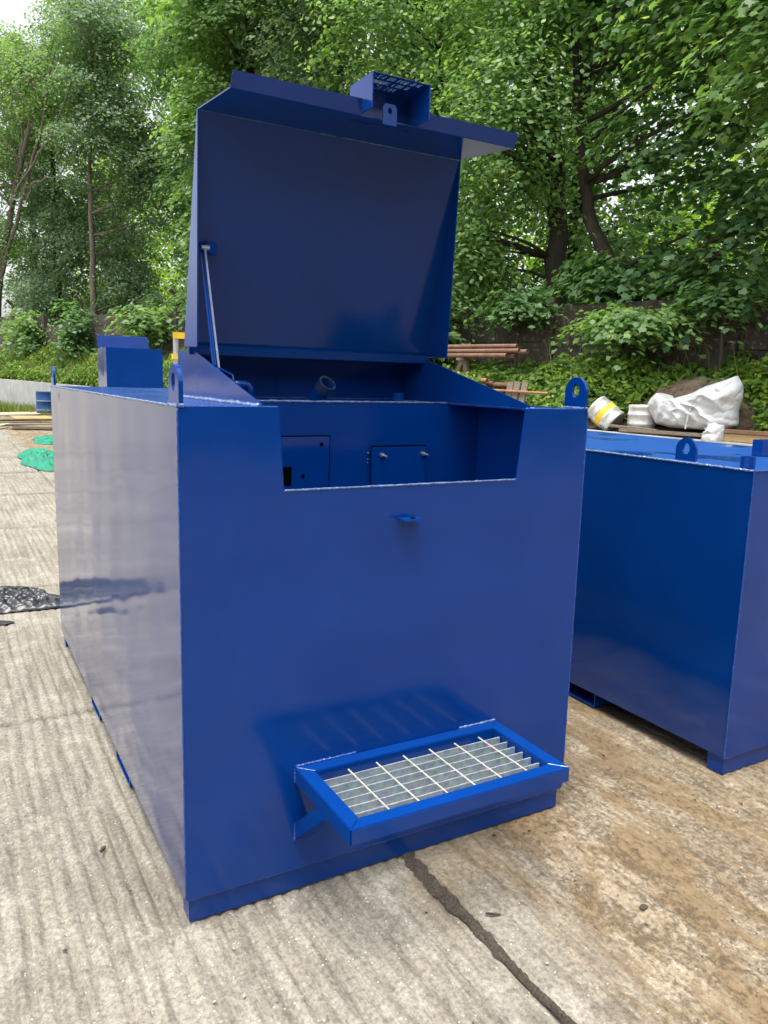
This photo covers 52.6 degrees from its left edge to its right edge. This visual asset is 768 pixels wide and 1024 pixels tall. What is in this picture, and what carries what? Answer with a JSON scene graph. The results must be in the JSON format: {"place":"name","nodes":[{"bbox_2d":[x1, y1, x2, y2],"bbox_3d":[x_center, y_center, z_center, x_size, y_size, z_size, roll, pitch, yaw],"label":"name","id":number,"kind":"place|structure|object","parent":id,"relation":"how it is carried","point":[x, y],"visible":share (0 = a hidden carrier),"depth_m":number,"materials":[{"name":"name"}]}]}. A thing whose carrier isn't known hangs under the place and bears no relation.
{"place":"outdoors","nodes":[
{"label":"outdoors","id":0,"kind":"place"},
{"bbox_2d":[0,416,767,1023],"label":"ground","id":1,"kind":"structure","parent":0,"point":[372,944],"depth_m":2.32,"materials":[{"name":"concrete"}]},
{"bbox_2d":[0,620,13,625],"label":"plastic scrap","id":2,"kind":"object","parent":1,"relation":"on","point":[3,622],"visible":1,"depth_m":4.75,"materials":[{"name":"grey plastic"}]},
{"bbox_2d":[0,421,41,422],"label":"board","id":3,"kind":"object","parent":1,"relation":"on","point":[18,421],"visible":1,"depth_m":22.13,"materials":[{"name":"brown wood"}]},
{"bbox_2d":[0,399,50,420],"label":"verge grass","id":4,"kind":"structure","parent":1,"relation":"on","point":[7,407],"depth_m":26.23,"materials":[{"name":"green plant"}]},
{"bbox_2d":[0,412,51,415],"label":"board","id":5,"kind":"object","parent":4,"relation":"on","point":[14,413],"visible":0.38,"depth_m":24.49,"materials":[{"name":"beige wood"}]},
{"bbox_2d":[0,586,59,613],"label":"plastic sheet","id":6,"kind":"object","parent":1,"relation":"on","point":[13,599],"visible":0.95,"depth_m":5.08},
{"bbox_2d":[10,416,51,419],"bbox_3d":[-10.275,-2.876,23.642,1.900,0.032,0.900,-5,14,-35],"label":"board","id":7,"kind":"object","parent":1,"relation":"on","point":[32,417],"visible":0.6,"depth_m":23.22,"materials":[{"name":"beige wood"}]},
{"bbox_2d":[12,426,51,429],"bbox_3d":[-9.149,-2.235,20.673,1.400,0.060,0.120,0,10,-7],"label":"batten","id":8,"kind":"object","parent":1,"relation":"on","point":[22,427],"visible":0.6,"depth_m":20.59,"materials":[{"name":"brown wood"}]},
{"bbox_2d":[6,423,51,424],"bbox_3d":[-9.125,-2.397,21.123,1.900,0.032,1.000,-1,8,-9],"label":"board","id":9,"kind":"object","parent":8,"relation":"on","point":[29,424],"visible":0.52,"depth_m":20.66,"materials":[{"name":"brown wood"}]},
{"bbox_2d":[17,448,53,470],"bbox_3d":[-5.840,-0.988,13.306,0.831,0.241,3.527,-5,12,-35],"label":"tarpaulin","id":10,"kind":"object","parent":1,"relation":"on","point":[42,459],"visible":0.62,"depth_m":12.75,"materials":[{"name":"green plastic"}]},
{"bbox_2d":[32,435,52,444],"bbox_3d":[-7.389,-1.677,17.520,1.091,0.109,2.556,-2,10,-18],"label":"tarpaulin","id":11,"kind":"object","parent":1,"relation":"on","point":[46,440],"visible":0.41,"depth_m":16.94,"materials":[{"name":"green plastic"}]},
{"bbox_2d":[35,391,51,415],"bbox_3d":[-10.886,-3.433,24.999,0.602,0.882,0.599,-4,11,-29],"label":"steel drum","id":12,"kind":"object","parent":1,"relation":"on","point":[43,398],"visible":0.56,"depth_m":24.74,"materials":[{"name":"blue metal"}]},
{"bbox_2d":[97,335,162,387],"bbox_3d":[-4.411,-1.943,13.448,0.980,2.153,0.812,-4,11,-29],"label":"storage tank","id":13,"kind":"object","parent":1,"relation":"on","point":[127,361],"visible":0.27,"depth_m":13.09,"materials":[{"name":"blue metal"}]},
{"bbox_2d":[171,332,184,363],"bbox_3d":[-2.117,-1.068,9.112,0.820,2.000,0.200,-4,11,-29],"label":"barrier frame","id":14,"kind":"object","parent":1,"relation":"on","point":[177,336],"visible":0.2,"depth_m":8.80,"materials":[{"name":"grey metal"}]},
{"bbox_2d":[50,69,588,921],"bbox_3d":[-0.475,-0.231,3.288,1.390,2.387,2.988,-4,11,-29],"label":"storage tank","id":15,"kind":"object","parent":1,"relation":"on","point":[318,515],"visible":1,"depth_m":2.47,"materials":[{"name":"blue metal"}]},
{"bbox_2d":[1,585,742,1023],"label":"dark grit","id":16,"kind":"object","parent":1,"relation":"on","point":[495,835],"visible":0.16,"depth_m":2.66,"materials":[{"name":"black gravel"}]},
{"bbox_2d":[0,379,751,445],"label":"retaining wall","id":17,"kind":"structure","parent":1,"relation":"on","point":[15,391],"depth_m":27.27,"materials":[{"name":"concrete"}]},
{"bbox_2d":[619,428,701,436],"bbox_3d":[4.028,-1.131,11.086,0.160,0.045,1.400,-8,13,-44],"label":"plank","id":18,"kind":"object","parent":17,"relation":"on","point":[663,432],"visible":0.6,"depth_m":11.04,"materials":[{"name":"brown wood"}]},
{"bbox_2d":[608,424,657,430],"bbox_3d":[3.674,-1.239,11.460,0.100,0.064,0.751,-8,13,-44],"label":"plank","id":19,"kind":"object","parent":18,"relation":"on","point":[622,426],"visible":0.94,"depth_m":11.47,"materials":[{"name":"brown wood"}]},
{"bbox_2d":[722,433,767,442],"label":"timber","id":20,"kind":"object","parent":17,"relation":"on","point":[740,438],"visible":0.76,"depth_m":10.32,"materials":[{"name":"beige wood"}]},
{"bbox_2d":[723,429,767,435],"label":"plank","id":21,"kind":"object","parent":20,"relation":"on","point":[749,432],"visible":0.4,"depth_m":10.26,"materials":[{"name":"brown wood"}]},
{"bbox_2d":[5,631,758,1002],"bbox_3d":[-0.276,0.945,3.514,6.187,0.005,5.881,-4,11,-29],"label":"pale grit","id":22,"kind":"object","parent":1,"relation":"on","point":[325,953],"visible":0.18,"depth_m":2.22,"materials":[{"name":"stone"}]},
{"bbox_2d":[22,13,767,325],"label":"wood","id":23,"kind":"object","parent":1,"relation":"on","point":[164,280],"visible":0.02,"depth_m":30.89,"materials":[{"name":"green plant"}]},
{"bbox_2d":[486,912,500,915],"bbox_3d":[0.318,1.171,2.263,0.045,0.004,0.007,6,10,-2],"label":"wood sliver","id":24,"kind":"object","parent":1,"relation":"on","point":[491,913],"visible":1,"depth_m":2.26,"materials":[{"name":"wood"}]},
{"bbox_2d":[486,706,767,1013],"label":"mud grit","id":25,"kind":"object","parent":1,"relation":"on","point":[642,847],"visible":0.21,"depth_m":2.60,"materials":[{"name":"brown soil"}]},
{"bbox_2d":[639,904,648,909],"bbox_3d":[0.773,1.175,2.312,0.030,0.003,0.020,-2,8,-41],"label":"leaf scrap","id":26,"kind":"object","parent":1,"relation":"on","point":[643,906],"visible":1,"depth_m":2.31,"materials":[{"name":"beige plant"}]},
{"bbox_2d":[569,431,767,774],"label":"storage tank","id":27,"kind":"object","parent":1,"relation":"on","point":[670,629],"visible":0.58,"depth_m":3.26,"materials":[{"name":"blue metal"}]},
{"bbox_2d":[0,0,767,325],"label":"sky","id":28,"kind":"structure","parent":0,"point":[10,10],"materials":[{"name":"white"}]},
{"bbox_2d":[13,377,765,443],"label":"bank","id":29,"kind":"structure","parent":0,"point":[592,426],"depth_m":11.50,"materials":[{"name":"green plant"}]},
{"bbox_2d":[0,307,50,365],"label":"sapling","id":30,"kind":"object","parent":29,"relation":"on","point":[28,336],"visible":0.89,"depth_m":29.71,"materials":[{"name":"green plant"}]},
{"bbox_2d":[0,19,114,316],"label":"broadleaf tree","id":31,"kind":"object","parent":29,"relation":"on","point":[22,72],"visible":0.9,"depth_m":29.89,"materials":[{"name":"green plant"}]},
{"bbox_2d":[39,299,100,363],"bbox_3d":[-10.717,-6.125,27.184,2.169,2.574,2.255,1,10,-2],"label":"sapling","id":32,"kind":"object","parent":29,"relation":"on","point":[74,340],"visible":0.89,"depth_m":26.95,"materials":[{"name":"green plant"}]},
{"bbox_2d":[0,340,186,387],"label":"bramble patch","id":33,"kind":"object","parent":29,"relation":"on","point":[19,368],"visible":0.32,"depth_m":26.98,"materials":[{"name":"green plant"}]},
{"bbox_2d":[0,344,186,387],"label":"long grass","id":34,"kind":"structure","parent":29,"relation":"on","point":[67,370],"depth_m":26.60,"materials":[{"name":"green plant"}]},
{"bbox_2d":[103,300,184,352],"bbox_3d":[-7.157,-5.213,23.539,2.844,2.322,2.850,-4,11,-29],"label":"sapling","id":35,"kind":"object","parent":29,"relation":"on","point":[142,321],"visible":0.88,"depth_m":23.05,"materials":[{"name":"green plant"}]},
{"bbox_2d":[0,288,767,382],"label":"boundary wall","id":36,"kind":"structure","parent":29,"relation":"on","point":[534,339],"depth_m":14.07,"materials":[{"name":"concrete"}]},
{"bbox_2d":[429,301,468,367],"bbox_3d":[0.876,-3.305,15.586,1.640,1.959,2.237,-4,11,-29],"label":"sapling","id":37,"kind":"object","parent":29,"relation":"on","point":[454,337],"visible":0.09,"depth_m":15.24,"materials":[{"name":"green plant"}]},
{"bbox_2d":[454,358,473,374],"bbox_3d":[0.329,-2.533,15.321,0.430,0.990,3.484,-8,13,-44],"label":"pipe rack","id":38,"kind":"object","parent":29,"relation":"on","point":[463,363],"visible":0.16,"depth_m":14.15,"materials":[{"name":"brown wood"}]},
{"bbox_2d":[429,354,516,357],"bbox_3d":[0.367,-3.066,15.257,0.075,0.091,5.400,-8,13,-44],"label":"rusty pipe","id":39,"kind":"object","parent":38,"relation":"on","point":[512,355],"visible":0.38,"depth_m":13.42,"materials":[{"name":"metal"}]},
{"bbox_2d":[507,349,527,353],"bbox_3d":[0.478,-3.116,15.216,0.071,0.089,5.600,-8,13,-44],"label":"rusty pipe","id":40,"kind":"object","parent":39,"relation":"on","point":[523,351],"visible":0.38,"depth_m":13.30,"materials":[{"name":"metal"}]},
{"bbox_2d":[448,346,518,348],"bbox_3d":[0.396,-3.179,15.207,0.067,0.082,5.400,-8,14,-44],"label":"rusty pipe","id":41,"kind":"object","parent":40,"relation":"on","point":[479,348],"visible":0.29,"depth_m":13.87,"materials":[{"name":"metal"}]},
{"bbox_2d":[447,353,507,357],"bbox_3d":[0.253,-3.069,15.214,0.075,0.095,5.300,-8,13,-44],"label":"rusty pipe","id":42,"kind":"object","parent":38,"relation":"on","point":[484,355],"visible":0.38,"depth_m":13.76,"materials":[{"name":"metal"}]},
{"bbox_2d":[448,348,519,352],"bbox_3d":[0.466,-3.105,15.006,0.071,0.083,5.200,-8,13,-44],"label":"rusty pipe","id":43,"kind":"object","parent":42,"relation":"on","point":[512,350],"visible":0.38,"depth_m":13.66,"materials":[{"name":"metal"}]},
{"bbox_2d":[448,344,517,347],"bbox_3d":[0.338,-3.220,15.155,0.067,0.089,5.500,-8,13,-44],"label":"rusty pipe","id":44,"kind":"object","parent":43,"relation":"on","point":[485,346],"visible":0.38,"depth_m":13.69,"materials":[{"name":"metal"}]},
{"bbox_2d":[485,381,494,385],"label":"rusty pipe","id":45,"kind":"object","parent":38,"relation":"on","point":[489,383],"visible":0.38,"depth_m":13.73,"materials":[{"name":"metal"}]},
{"bbox_2d":[487,382,507,387],"bbox_3d":[0.916,-2.460,14.755,0.091,0.110,4.000,-8,13,-44],"label":"rusty pipe","id":46,"kind":"object","parent":38,"relation":"on","point":[500,384],"visible":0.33,"depth_m":13.60,"materials":[{"name":"metal"}]},
{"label":"rusty pipe","id":47,"kind":"object","parent":38,"relation":"on","visible":0},
{"bbox_2d":[472,378,488,382],"bbox_3d":[0.058,-2.655,15.429,0.087,0.090,5.000,-8,13,-44],"label":"rusty pipe","id":48,"kind":"object","parent":47,"relation":"on","point":[485,380],"visible":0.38,"depth_m":13.71,"materials":[{"name":"orange metal"}]},
{"bbox_2d":[494,389,548,394],"bbox_3d":[1.894,-2.135,13.597,0.043,0.089,2.321,-8,13,-43],"label":"steel rod","id":49,"kind":"object","parent":47,"relation":"attached to","point":[520,391],"visible":0.38,"depth_m":13.12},
{"bbox_2d":[505,381,514,396],"bbox_3d":[2.133,-1.955,13.400,0.185,0.589,0.127,-6,12,-36],"label":"plank","id":50,"kind":"object","parent":29,"relation":"on","point":[510,385],"visible":0.4,"depth_m":13.38,"materials":[{"name":"brown wood"}]},
{"bbox_2d":[463,283,567,368],"bbox_3d":[2.447,-3.105,14.325,1.624,2.126,1.954,-4,11,-29],"label":"sapling","id":51,"kind":"object","parent":29,"relation":"on","point":[519,307],"visible":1,"depth_m":14.03,"materials":[{"name":"green plant"}]},
{"bbox_2d":[432,344,767,431],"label":"bramble patch","id":52,"kind":"object","parent":29,"relation":"on","point":[644,376],"visible":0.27,"depth_m":12.36,"materials":[{"name":"green plant"}]},
{"bbox_2d":[511,382,520,399],"bbox_3d":[2.232,-1.936,13.303,0.185,0.589,0.127,-6,12,-36],"label":"plank","id":53,"kind":"object","parent":52,"relation":"on","point":[517,385],"visible":0.45,"depth_m":13.28,"materials":[{"name":"grey wood"}]},
{"bbox_2d":[518,382,528,402],"bbox_3d":[2.344,-1.914,13.191,0.185,0.589,0.127,-6,12,-36],"label":"plank","id":54,"kind":"object","parent":52,"relation":"on","point":[524,387],"visible":0.6,"depth_m":13.17,"materials":[{"name":"grey wood"}]},
{"bbox_2d":[486,326,766,389],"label":"dry stalks","id":55,"kind":"object","parent":52,"relation":"on","point":[518,359],"visible":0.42,"depth_m":12.23,"materials":[{"name":"green plant"}]},
{"bbox_2d":[588,396,624,430],"bbox_3d":[3.419,-1.501,11.981,0.430,0.424,0.424,47,32,23],"label":"bucket","id":56,"kind":"object","parent":29,"relation":"on","point":[604,412],"visible":0.96,"depth_m":11.84,"materials":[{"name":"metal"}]},
{"bbox_2d":[550,303,718,402],"bbox_3d":[3.831,-2.536,12.553,1.857,1.734,3.210,-4,11,-29],"label":"sapling","id":57,"kind":"object","parent":29,"relation":"on","point":[625,329],"visible":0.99,"depth_m":12.07,"materials":[{"name":"green plant"}]},
{"bbox_2d":[627,404,655,433],"bbox_3d":[3.858,-1.387,11.624,0.424,0.430,0.424,10,13,43],"label":"bucket","id":58,"kind":"object","parent":29,"relation":"on","point":[639,415],"visible":0.7,"depth_m":11.45,"materials":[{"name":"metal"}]},
{"bbox_2d":[648,376,743,442],"bbox_3d":[4.420,-1.434,11.069,0.860,1.011,1.350,-4,11,-29],"label":"bulk bag","id":59,"kind":"object","parent":29,"relation":"on","point":[712,410],"visible":1,"depth_m":10.67,"materials":[{"name":"white plastic"}]},
{"bbox_2d":[642,376,762,430],"bbox_3d":[4.714,-1.651,11.532,1.000,0.742,1.900,-8,13,-44],"label":"soil heap","id":60,"kind":"object","parent":29,"relation":"on","point":[683,388],"visible":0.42,"depth_m":11.27,"materials":[{"name":"brown soil"}]},
{"bbox_2d":[655,275,767,377],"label":"sapling","id":61,"kind":"object","parent":29,"relation":"on","point":[724,301],"visible":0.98,"depth_m":11.31,"materials":[{"name":"green plant"}]},
{"bbox_2d":[51,343,753,368],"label":"hillside","id":62,"kind":"structure","parent":0,"point":[579,346],"depth_m":18.35,"materials":[{"name":"green plant"}]},
{"bbox_2d":[0,106,85,325],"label":"broadleaf tree","id":63,"kind":"object","parent":62,"relation":"on","point":[13,301],"visible":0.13,"depth_m":40.69,"materials":[{"name":"green plant"}]},
{"bbox_2d":[0,0,138,345],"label":"broadleaf tree","id":64,"kind":"object","parent":62,"relation":"on","point":[69,247],"visible":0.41,"depth_m":31.83,"materials":[{"name":"green plant"}]},
{"bbox_2d":[48,289,118,335],"bbox_3d":[-12.251,-7.617,32.264,3.200,3.491,5.346,-4,11,-29],"label":"bush","id":65,"kind":"object","parent":62,"relation":"on","point":[86,303],"visible":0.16,"depth_m":31.45,"materials":[{"name":"green plant"}]},
{"bbox_2d":[29,0,189,314],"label":"broadleaf tree","id":66,"kind":"object","parent":62,"relation":"on","point":[99,26],"visible":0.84,"depth_m":28.03,"materials":[{"name":"green plant"}]},
{"bbox_2d":[59,0,175,335],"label":"broadleaf tree","id":67,"kind":"object","parent":62,"relation":"on","point":[128,215],"visible":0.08,"depth_m":35.77,"materials":[{"name":"green plant"}]},
{"bbox_2d":[126,281,186,348],"bbox_3d":[-8.087,-6.905,28.879,3.494,3.239,4.485,-4,11,-29],"label":"bush","id":68,"kind":"object","parent":62,"relation":"on","point":[154,298],"visible":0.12,"depth_m":28.27,"materials":[{"name":"green plant"}]},
{"bbox_2d":[128,0,204,302],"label":"broadleaf tree","id":69,"kind":"object","parent":62,"relation":"on","point":[174,251],"visible":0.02,"depth_m":31.51,"materials":[{"name":"green plant"}]},
{"bbox_2d":[110,0,290,304],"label":"broadleaf tree","id":70,"kind":"object","parent":62,"relation":"on","point":[160,51],"visible":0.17,"depth_m":25.79,"materials":[{"name":"green plant"}]},
{"bbox_2d":[140,0,310,329],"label":"maple tree","id":71,"kind":"object","parent":62,"relation":"on","point":[214,61],"visible":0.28,"depth_m":21.30,"materials":[{"name":"green plant"}]},
{"bbox_2d":[203,0,427,143],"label":"broadleaf tree","id":72,"kind":"object","parent":62,"relation":"on","point":[306,40],"visible":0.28,"depth_m":19.51,"materials":[{"name":"green plant"}]},
{"bbox_2d":[274,0,382,134],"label":"broadleaf tree","id":73,"kind":"object","parent":62,"relation":"on","point":[336,59],"visible":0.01,"depth_m":28.46,"materials":[{"name":"green plant"}]},
{"bbox_2d":[294,0,518,306],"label":"maple tree","id":74,"kind":"object","parent":62,"relation":"on","point":[391,62],"visible":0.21,"depth_m":17.31,"materials":[{"name":"green plant"}]},
{"bbox_2d":[356,0,531,299],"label":"broadleaf tree","id":75,"kind":"object","parent":62,"relation":"on","point":[503,221],"visible":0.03,"depth_m":23.43,"materials":[{"name":"green plant"}]},
{"bbox_2d":[393,0,640,366],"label":"broadleaf tree","id":76,"kind":"object","parent":62,"relation":"on","point":[499,61],"visible":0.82,"depth_m":14.61,"materials":[{"name":"green plant"}]},
{"bbox_2d":[457,262,581,346],"bbox_3d":[2.803,-4.228,17.951,3.636,3.515,4.098,-4,11,-29],"label":"bush","id":77,"kind":"object","parent":62,"relation":"on","point":[536,280],"visible":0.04,"depth_m":17.01,"materials":[{"name":"green plant"}]},
{"bbox_2d":[464,6,717,304],"bbox_3d":[5.229,-11.033,19.437,6.066,13.424,7.766,-4,11,-29],"label":"broadleaf tree","id":78,"kind":"object","parent":62,"relation":"on","point":[577,240],"visible":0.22,"depth_m":19.00,"materials":[{"name":"green plant"}]},
{"bbox_2d":[445,0,767,365],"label":"maple tree","id":79,"kind":"object","parent":62,"relation":"on","point":[624,281],"visible":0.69,"depth_m":13.12,"materials":[{"name":"green plant"}]},
{"bbox_2d":[595,0,767,265],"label":"maple tree","id":80,"kind":"object","parent":62,"relation":"on","point":[746,74],"visible":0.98,"depth_m":10.94,"materials":[{"name":"green plant"}]},
{"bbox_2d":[665,97,767,252],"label":"broadleaf tree","id":81,"kind":"object","parent":62,"relation":"on","point":[744,165],"visible":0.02,"depth_m":17.55,"materials":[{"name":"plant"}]},
{"bbox_2d":[668,240,767,350],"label":"bush","id":82,"kind":"object","parent":62,"relation":"on","point":[735,268],"visible":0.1,"depth_m":14.03,"materials":[{"name":"green plant"}]}
]}

